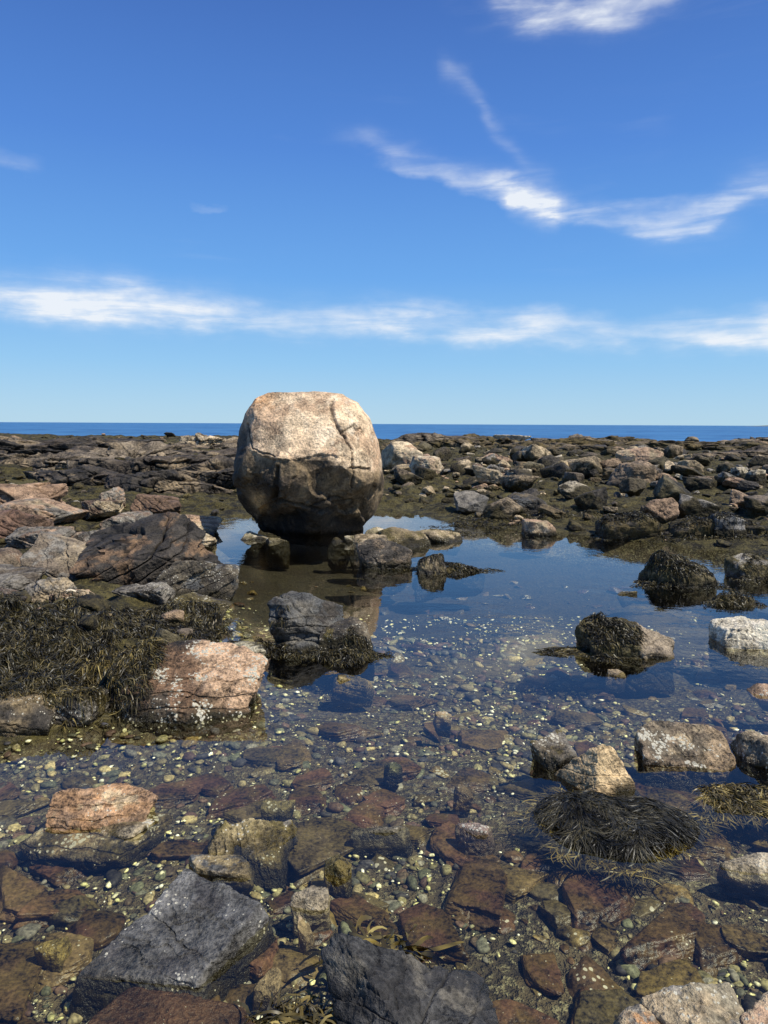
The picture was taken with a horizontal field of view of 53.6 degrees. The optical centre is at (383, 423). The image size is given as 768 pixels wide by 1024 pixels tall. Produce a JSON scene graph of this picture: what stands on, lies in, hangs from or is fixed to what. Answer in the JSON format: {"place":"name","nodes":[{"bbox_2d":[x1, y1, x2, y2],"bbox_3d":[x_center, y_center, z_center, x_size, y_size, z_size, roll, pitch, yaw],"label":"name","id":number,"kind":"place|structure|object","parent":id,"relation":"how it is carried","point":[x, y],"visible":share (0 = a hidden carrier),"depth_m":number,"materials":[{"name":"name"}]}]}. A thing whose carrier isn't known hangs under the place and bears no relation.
{"place":"outdoors","nodes":[
{"label":"outdoors","id":0,"kind":"place"},
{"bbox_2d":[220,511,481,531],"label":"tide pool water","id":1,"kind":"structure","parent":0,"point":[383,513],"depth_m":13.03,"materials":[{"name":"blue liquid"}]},
{"bbox_2d":[233,983,335,1023],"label":"rockweed tuft","id":2,"kind":"object","parent":1,"relation":"on","point":[293,1015],"visible":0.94,"depth_m":2.05,"materials":[{"name":"brown plant"}]},
{"bbox_2d":[354,533,387,571],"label":"tan rock","id":3,"kind":"object","parent":1,"relation":"in","point":[359,538],"visible":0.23,"depth_m":9.51,"materials":[{"name":"beige stone"}]},
{"bbox_2d":[298,915,463,972],"bbox_3d":[-0.012,1.600,2.310,0.382,0.045,0.402,0,0,36],"label":"rockweed tuft","id":4,"kind":"object","parent":1,"relation":"on","point":[391,939],"visible":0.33,"depth_m":2.35,"materials":[{"name":"brown plant"}]},
{"bbox_2d":[375,527,433,558],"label":"tan rock","id":5,"kind":"object","parent":1,"relation":"in","point":[418,544],"visible":0.52,"depth_m":9.94,"materials":[{"name":"beige stone"}]},
{"bbox_2d":[321,933,498,1023],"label":"black rock","id":6,"kind":"object","parent":1,"relation":"in","point":[369,982],"visible":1,"depth_m":2.05,"materials":[{"name":"grey stone"}]},
{"bbox_2d":[414,555,447,602],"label":"tan rock","id":7,"kind":"object","parent":1,"relation":"in","point":[429,585],"visible":0.92,"depth_m":8.07,"materials":[{"name":"brown stone"}]},
{"bbox_2d":[416,529,462,555],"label":"tan rock","id":8,"kind":"object","parent":1,"relation":"in","point":[443,542],"visible":0.68,"depth_m":10.30,"materials":[{"name":"beige stone"}]},
{"bbox_2d":[433,711,451,737],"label":"stone","id":9,"kind":"object","parent":1,"relation":"in","point":[442,720],"visible":1,"depth_m":4.18,"materials":[{"name":"beige stone"}]},
{"bbox_2d":[412,566,484,598],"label":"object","id":10,"kind":"structure","parent":1,"relation":"in","point":[465,584],"depth_m":8.19,"materials":[{"name":"blue liquid"}]},
{"bbox_2d":[523,645,599,663],"bbox_3d":[1.367,1.610,5.350,0.762,0.033,0.442,0,0,0],"label":"rockweed tuft","id":11,"kind":"object","parent":1,"relation":"on","point":[577,652],"visible":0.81,"depth_m":5.32,"materials":[{"name":"brown plant"}]},
{"bbox_2d":[605,669,625,692],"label":"stone","id":12,"kind":"object","parent":1,"relation":"in","point":[615,680],"visible":1,"depth_m":4.87,"materials":[{"name":"beige stone"}]},
{"bbox_2d":[507,783,735,889],"bbox_3d":[0.922,1.578,3.011,0.874,0.096,0.720,0,0,23],"label":"rockweed tuft","id":13,"kind":"object","parent":1,"relation":"on","point":[608,827],"visible":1,"depth_m":2.95,"materials":[{"name":"brown plant"}]},
{"bbox_2d":[617,591,636,607],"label":"stone","id":14,"kind":"object","parent":1,"relation":"in","point":[626,598],"visible":1,"depth_m":7.16,"materials":[{"name":"grey stone"}]},
{"bbox_2d":[632,558,715,612],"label":"weedy rock","id":15,"kind":"object","parent":1,"relation":"in","point":[677,599],"visible":0.67,"depth_m":7.55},
{"bbox_2d":[639,982,743,1023],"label":"tan rock","id":16,"kind":"object","parent":1,"relation":"in","point":[697,1003],"visible":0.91,"depth_m":2.02,"materials":[{"name":"beige stone"}]},
{"bbox_2d":[687,781,767,830],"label":"rockweed tuft","id":17,"kind":"object","parent":1,"relation":"on","point":[742,798],"visible":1,"depth_m":3.21,"materials":[{"name":"brown plant"}]},
{"bbox_2d":[724,553,767,605],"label":"weedy rock","id":18,"kind":"object","parent":1,"relation":"in","point":[759,592],"visible":0.75,"depth_m":7.91,"materials":[{"name":"grey stone"}]},
{"bbox_2d":[746,683,767,710],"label":"stone","id":19,"kind":"object","parent":1,"relation":"in","point":[757,693],"visible":1,"depth_m":4.52,"materials":[{"name":"beige stone"}]},
{"bbox_2d":[0,433,767,1023],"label":"ground","id":20,"kind":"structure","parent":0,"point":[574,561],"depth_m":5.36,"materials":[{"name":"grey gravel"}]},
{"bbox_2d":[0,547,21,566],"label":"shore rock","id":21,"kind":"object","parent":20,"relation":"on","point":[11,556],"visible":0.34,"depth_m":7.39,"materials":[{"name":"brown stone"}]},
{"bbox_2d":[0,587,34,603],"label":"shore rock","id":22,"kind":"object","parent":20,"relation":"on","point":[9,591],"visible":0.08,"depth_m":5.84,"materials":[{"name":"grey stone"}]},
{"bbox_2d":[0,564,45,590],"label":"shore rock","id":23,"kind":"object","parent":20,"relation":"on","point":[16,578],"visible":0.61,"depth_m":6.49,"materials":[{"name":"grey stone"}]},
{"bbox_2d":[0,509,53,538],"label":"shore rock","id":24,"kind":"object","parent":20,"relation":"on","point":[11,520],"visible":0.37,"depth_m":9.23,"materials":[{"name":"brown stone"}]},
{"bbox_2d":[0,692,55,737],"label":"shore rock","id":25,"kind":"object","parent":20,"relation":"on","point":[24,715],"visible":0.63,"depth_m":3.90,"materials":[{"name":"grey stone"}]},
{"bbox_2d":[0,482,67,503],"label":"shore rock","id":26,"kind":"object","parent":20,"relation":"on","point":[12,492],"visible":0.48,"depth_m":11.93,"materials":[{"name":"beige stone"}]},
{"bbox_2d":[4,526,75,548],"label":"shore rock","id":27,"kind":"object","parent":20,"relation":"on","point":[25,537],"visible":0.5,"depth_m":8.43,"materials":[{"name":"grey stone"}]},
{"bbox_2d":[0,498,88,523],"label":"shore rock","id":28,"kind":"object","parent":20,"relation":"on","point":[55,512],"visible":0.49,"depth_m":10.76,"materials":[{"name":"grey stone"}]},
{"bbox_2d":[25,577,76,601],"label":"shore rock","id":29,"kind":"object","parent":20,"relation":"on","point":[42,590],"visible":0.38,"depth_m":6.22,"materials":[{"name":"beige stone"}]},
{"bbox_2d":[33,936,71,972],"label":"stone","id":30,"kind":"object","parent":20,"relation":"on","point":[53,955],"visible":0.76,"depth_m":2.32,"materials":[{"name":"stone"}]},
{"bbox_2d":[20,533,86,579],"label":"layered rock","id":31,"kind":"object","parent":20,"relation":"on","point":[56,556],"visible":0.4,"depth_m":7.24,"materials":[{"name":"grey stone"}]},
{"bbox_2d":[49,589,93,601],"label":"shore rock","id":32,"kind":"object","parent":20,"relation":"on","point":[68,595],"visible":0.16,"depth_m":5.85,"materials":[{"name":"beige stone"}]},
{"bbox_2d":[45,689,109,727],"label":"shore rock","id":33,"kind":"object","parent":20,"relation":"on","point":[61,715],"visible":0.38,"depth_m":4.01,"materials":[{"name":"grey stone"}]},
{"bbox_2d":[73,528,104,541],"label":"shore rock","id":34,"kind":"object","parent":20,"relation":"on","point":[83,536],"visible":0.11,"depth_m":8.68,"materials":[{"name":"grey stone"}]},
{"bbox_2d":[19,812,172,871],"bbox_3d":[-1.148,1.656,3.047,0.549,0.182,0.412,0,0,0],"label":"pink rock","id":35,"kind":"object","parent":20,"relation":"on","point":[117,845],"visible":0.69,"depth_m":2.92,"materials":[{"name":"stone"}]},
{"bbox_2d":[43,783,157,833],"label":"pink rock","id":36,"kind":"object","parent":20,"relation":"on","point":[101,806],"visible":0.91,"depth_m":3.07,"materials":[{"name":"pink stone"}]},
{"bbox_2d":[81,500,123,519],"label":"shore rock","id":37,"kind":"object","parent":20,"relation":"on","point":[96,509],"visible":0.94,"depth_m":11.41,"materials":[{"name":"grey stone"}]},
{"bbox_2d":[99,487,125,506],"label":"shore rock","id":38,"kind":"object","parent":20,"relation":"on","point":[116,493],"visible":0.42,"depth_m":12.80,"materials":[{"name":"beige stone"}]},
{"bbox_2d":[99,511,152,527],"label":"shore rock","id":39,"kind":"object","parent":20,"relation":"on","point":[133,517],"visible":0.36,"depth_m":10.41,"materials":[{"name":"grey stone"}]},
{"bbox_2d":[69,512,222,585],"bbox_3d":[-2.276,1.285,7.501,1.413,0.770,1.074,0,0,-13],"label":"layered rock","id":40,"kind":"object","parent":20,"relation":"on","point":[148,549],"visible":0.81,"depth_m":7.22,"materials":[{"name":"stone"}]},
{"bbox_2d":[112,581,179,605],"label":"shore rock","id":41,"kind":"object","parent":20,"relation":"on","point":[160,593],"visible":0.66,"depth_m":6.41,"materials":[{"name":"grey stone"}]},
{"bbox_2d":[130,494,181,514],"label":"shore rock","id":42,"kind":"object","parent":20,"relation":"on","point":[156,504],"visible":0.66,"depth_m":12.38,"materials":[{"name":"brown stone"}]},
{"bbox_2d":[87,986,252,1023],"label":"reddish slab","id":43,"kind":"structure","parent":20,"relation":"on","point":[137,1005],"depth_m":2.09,"materials":[{"name":"brown stone"}]},
{"bbox_2d":[68,868,279,1022],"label":"slate slab","id":44,"kind":"structure","parent":20,"relation":"on","point":[191,932],"depth_m":2.29,"materials":[{"name":"grey stone"}]},
{"bbox_2d":[107,639,267,738],"bbox_3d":[-1.133,1.533,4.336,0.918,0.459,0.663,0,0,0],"label":"pink rock","id":45,"kind":"object","parent":20,"relation":"on","point":[203,687],"visible":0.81,"depth_m":4.20,"materials":[{"name":"stone"}]},
{"bbox_2d":[153,592,231,620],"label":"shore rock","id":46,"kind":"object","parent":20,"relation":"on","point":[224,605],"visible":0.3,"depth_m":6.27,"materials":[{"name":"grey stone"}]},
{"bbox_2d":[155,560,239,601],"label":"layered rock","id":47,"kind":"object","parent":20,"relation":"on","point":[215,580],"visible":0.77,"depth_m":6.89,"materials":[{"name":"grey stone"}]},
{"bbox_2d":[186,515,222,536],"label":"pale flat rock","id":48,"kind":"object","parent":20,"relation":"on","point":[209,525],"visible":0.39,"depth_m":11.09,"materials":[{"name":"beige stone"}]},
{"bbox_2d":[201,533,216,551],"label":"pale flat rock","id":49,"kind":"object","parent":20,"relation":"on","point":[208,541],"visible":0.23,"depth_m":9.73,"materials":[{"name":"beige stone"}]},
{"bbox_2d":[196,618,222,628],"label":"shore rock","id":50,"kind":"object","parent":20,"relation":"on","point":[213,623],"visible":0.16,"depth_m":5.83,"materials":[{"name":"grey stone"}]},
{"bbox_2d":[204,818,297,890],"bbox_3d":[-0.525,1.644,2.884,0.384,0.184,0.236,0,0,0],"label":"ochre rock","id":51,"kind":"object","parent":20,"relation":"on","point":[263,848],"visible":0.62,"depth_m":2.87,"materials":[{"name":"brown stone"}]},
{"bbox_2d":[233,641,270,658],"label":"shore rock","id":52,"kind":"object","parent":20,"relation":"on","point":[253,647],"visible":0.18,"depth_m":5.30,"materials":[{"name":"beige stone"}]},
{"bbox_2d":[241,531,270,566],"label":"barnacled rock","id":53,"kind":"object","parent":20,"relation":"on","point":[253,547],"visible":0.8,"depth_m":10.45,"materials":[{"name":"grey stone"}]},
{"bbox_2d":[252,967,281,1019],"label":"stone","id":54,"kind":"object","parent":20,"relation":"on","point":[269,981],"visible":0.62,"depth_m":2.18,"materials":[{"name":"brown stone"}]},
{"bbox_2d":[265,537,289,568],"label":"barnacled rock","id":55,"kind":"object","parent":20,"relation":"on","point":[277,552],"visible":1,"depth_m":10.27,"materials":[{"name":"grey stone"}]},
{"bbox_2d":[260,800,295,821],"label":"stone","id":56,"kind":"object","parent":20,"relation":"on","point":[282,811],"visible":0.54,"depth_m":3.19,"materials":[{"name":"grey stone"}]},
{"bbox_2d":[267,591,343,679],"bbox_3d":[-0.558,1.572,5.623,0.603,0.651,0.603,0,0,0],"label":"dark rock","id":57,"kind":"object","parent":20,"relation":"on","point":[311,616],"visible":0.58,"depth_m":5.44,"materials":[{"name":"grey stone"}]},
{"bbox_2d":[298,915,314,955],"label":"stone","id":58,"kind":"object","parent":20,"relation":"on","point":[306,941],"visible":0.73,"depth_m":2.41,"materials":[{"name":"brown stone"}]},
{"bbox_2d":[232,391,383,547],"bbox_3d":[-1.109,0.679,11.314,2.229,2.338,2.119,0,0,0],"label":"round boulder","id":59,"kind":"object","parent":20,"relation":"on","point":[308,470],"visible":0.98,"depth_m":10.66,"materials":[{"name":"stone"}]},
{"bbox_2d":[290,885,331,935],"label":"stone","id":60,"kind":"object","parent":20,"relation":"on","point":[310,905],"visible":0.81,"depth_m":2.51,"materials":[{"name":"grey stone"}]},
{"bbox_2d":[326,537,348,570],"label":"barnacled rock","id":61,"kind":"object","parent":20,"relation":"on","point":[337,558],"visible":1,"depth_m":10.20,"materials":[{"name":"grey stone"}]},
{"bbox_2d":[324,854,351,898],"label":"stone","id":62,"kind":"object","parent":20,"relation":"on","point":[337,876],"visible":0.78,"depth_m":2.69,"materials":[{"name":"brown stone"}]},
{"bbox_2d":[315,616,374,680],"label":"dark rock","id":63,"kind":"object","parent":20,"relation":"on","point":[333,636],"visible":0.62,"depth_m":5.34,"materials":[{"name":"grey stone"}]},
{"bbox_2d":[344,535,358,570],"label":"barnacled rock","id":64,"kind":"object","parent":20,"relation":"on","point":[349,540],"visible":0.3,"depth_m":10.22,"materials":[{"name":"grey stone"}]},
{"bbox_2d":[331,674,373,709],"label":"shore rock","id":65,"kind":"object","parent":20,"relation":"on","point":[351,691],"visible":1,"depth_m":4.75,"materials":[{"name":"brown stone"}]},
{"bbox_2d":[365,527,382,533],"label":"barnacled rock","id":66,"kind":"object","parent":20,"relation":"on","point":[373,530],"visible":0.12,"depth_m":10.55,"materials":[{"name":"beige stone"}]},
{"bbox_2d":[350,826,412,859],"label":"stone","id":67,"kind":"object","parent":20,"relation":"on","point":[389,843],"visible":0.92,"depth_m":2.98,"materials":[{"name":"grey stone"}]},
{"bbox_2d":[0,608,766,1021],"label":"shell fragments","id":68,"kind":"object","parent":20,"relation":"on","point":[312,982],"visible":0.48,"depth_m":3.92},
{"bbox_2d":[0,498,767,732],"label":"rockweed mat","id":69,"kind":"object","parent":20,"relation":"on","point":[99,658],"visible":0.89,"depth_m":5.22,"materials":[{"name":"brown plant"}]},
{"bbox_2d":[0,432,767,647],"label":"shore rubble","id":70,"kind":"object","parent":20,"relation":"on","point":[532,463],"visible":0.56,"depth_m":15.84,"materials":[{"name":"grey stone"}]},
{"bbox_2d":[0,432,767,495],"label":"layered rock ledge","id":71,"kind":"object","parent":20,"relation":"on","point":[91,461],"visible":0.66,"depth_m":20.83,"materials":[{"name":"grey stone"}]},
{"bbox_2d":[0,580,767,1023],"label":"submerged stones","id":72,"kind":"object","parent":20,"relation":"on","point":[592,910],"visible":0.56,"depth_m":2.76,"materials":[{"name":"stone"}]},
{"bbox_2d":[188,854,254,895],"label":"ochre rock","id":73,"kind":"object","parent":72,"relation":"on","point":[236,873],"visible":0.57,"depth_m":2.70,"materials":[{"name":"brown stone"}]},
{"bbox_2d":[357,539,411,594],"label":"dark rock","id":74,"kind":"object","parent":20,"relation":"on","point":[383,563],"visible":1,"depth_m":8.43,"materials":[{"name":"grey stone"}]},
{"bbox_2d":[383,762,402,788],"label":"stone","id":75,"kind":"object","parent":20,"relation":"on","point":[393,775],"visible":1,"depth_m":3.58,"materials":[{"name":"grey stone"}]},
{"bbox_2d":[381,441,422,469],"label":"pale boulder","id":76,"kind":"object","parent":20,"relation":"on","point":[395,453],"visible":0.63,"depth_m":22.19,"materials":[{"name":"beige stone"}]},
{"bbox_2d":[409,455,442,473],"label":"pink boulder","id":77,"kind":"object","parent":20,"relation":"on","point":[433,463],"visible":0.58,"depth_m":19.96,"materials":[{"name":"stone"}]},
{"bbox_2d":[453,784,474,817],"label":"stone","id":78,"kind":"object","parent":20,"relation":"on","point":[463,796],"visible":1,"depth_m":3.33,"materials":[{"name":"grey stone"}]},
{"bbox_2d":[454,491,488,514],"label":"grey rock","id":79,"kind":"object","parent":20,"relation":"on","point":[469,502],"visible":0.87,"depth_m":13.06,"materials":[{"name":"grey stone"}]},
{"bbox_2d":[454,822,495,855],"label":"stone","id":80,"kind":"object","parent":20,"relation":"on","point":[475,839],"visible":0.88,"depth_m":2.97,"materials":[{"name":"grey stone"}]},
{"bbox_2d":[472,465,502,485],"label":"tan rock","id":81,"kind":"object","parent":20,"relation":"on","point":[487,476],"visible":0.69,"depth_m":17.14,"materials":[{"name":"beige stone"}]},
{"bbox_2d":[492,435,530,440],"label":"pale boulder","id":82,"kind":"object","parent":20,"relation":"on","point":[519,437],"visible":0.36,"depth_m":42.39,"materials":[{"name":"grey stone"}]},
{"bbox_2d":[507,492,546,514],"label":"dark rock","id":83,"kind":"object","parent":20,"relation":"on","point":[531,500],"visible":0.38,"depth_m":12.64,"materials":[{"name":"grey stone"}]},
{"bbox_2d":[520,519,556,549],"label":"tan rock","id":84,"kind":"object","parent":20,"relation":"on","point":[535,533],"visible":1,"depth_m":10.90,"materials":[{"name":"beige stone"}]},
{"bbox_2d":[530,729,577,793],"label":"tan rock","id":85,"kind":"object","parent":20,"relation":"on","point":[553,752],"visible":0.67,"depth_m":3.58,"materials":[{"name":"grey stone"}]},
{"bbox_2d":[553,744,640,796],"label":"tan rock","id":86,"kind":"object","parent":20,"relation":"on","point":[599,768],"visible":0.56,"depth_m":3.35,"materials":[{"name":"beige stone"}]},
{"bbox_2d":[575,615,674,694],"bbox_3d":[1.730,1.633,5.410,0.675,0.474,0.455,0,0,0],"label":"grey rock","id":87,"kind":"object","parent":20,"relation":"on","point":[649,668],"visible":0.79,"depth_m":5.23,"materials":[{"name":"grey stone"}]},
{"bbox_2d":[595,513,662,544],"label":"weedy rock","id":88,"kind":"object","parent":20,"relation":"on","point":[629,531],"visible":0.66,"depth_m":10.59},
{"bbox_2d":[606,460,656,486],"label":"dark rock","id":89,"kind":"object","parent":20,"relation":"on","point":[645,471],"visible":0.7,"depth_m":16.26,"materials":[{"name":"grey stone"}]},
{"bbox_2d":[613,1004,660,1023],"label":"tan rock","id":90,"kind":"object","parent":20,"relation":"on","point":[637,1014],"visible":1,"depth_m":2.00,"materials":[{"name":"beige stone"}]},
{"bbox_2d":[615,447,663,460],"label":"tan rock","id":91,"kind":"object","parent":20,"relation":"on","point":[644,453],"visible":0.5,"depth_m":23.54,"materials":[{"name":"stone"}]},
{"bbox_2d":[634,720,735,795],"bbox_3d":[1.460,1.623,3.677,0.476,0.276,0.320,0,0,0],"label":"barnacled rock","id":92,"kind":"object","parent":20,"relation":"on","point":[679,756],"visible":0.94,"depth_m":3.61,"materials":[{"name":"beige stone"}]},
{"bbox_2d":[667,517,763,538],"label":"weedy rock","id":93,"kind":"object","parent":20,"relation":"on","point":[754,529],"visible":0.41,"depth_m":10.39,"materials":[{"name":"stone"}]},
{"bbox_2d":[697,594,757,629],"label":"weedy rock","id":94,"kind":"object","parent":20,"relation":"on","point":[707,615],"visible":0.34,"depth_m":6.78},
{"bbox_2d":[708,512,746,538],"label":"grey rock","id":95,"kind":"object","parent":20,"relation":"on","point":[721,529],"visible":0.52,"depth_m":10.31,"materials":[{"name":"grey stone"}]},
{"bbox_2d":[707,616,767,687],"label":"white rock","id":96,"kind":"object","parent":20,"relation":"on","point":[738,649],"visible":0.97,"depth_m":5.47,"materials":[{"name":"white stone"}]},
{"bbox_2d":[716,852,767,901],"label":"stone","id":97,"kind":"object","parent":20,"relation":"on","point":[744,876],"visible":1,"depth_m":2.73,"materials":[{"name":"grey stone"}]},
{"bbox_2d":[729,730,767,786],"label":"barnacled rock","id":98,"kind":"object","parent":20,"relation":"on","point":[749,749],"visible":0.72,"depth_m":3.61,"materials":[{"name":"grey stone"}]},
{"bbox_2d":[740,992,767,1023],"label":"tan rock","id":99,"kind":"object","parent":20,"relation":"on","point":[757,1013],"visible":0.91,"depth_m":2.00,"materials":[{"name":"beige stone"}]},
{"bbox_2d":[0,422,767,441],"bbox_3d":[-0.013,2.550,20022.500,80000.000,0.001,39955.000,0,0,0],"label":"sea","id":100,"kind":"structure","parent":0,"point":[655,432],"depth_m":315.96,"materials":[{"name":"liquid"}]},
{"bbox_2d":[0,0,767,425],"label":"sky","id":101,"kind":"structure","parent":0,"point":[491,212],"materials":[{"name":"blue"}]}
]}

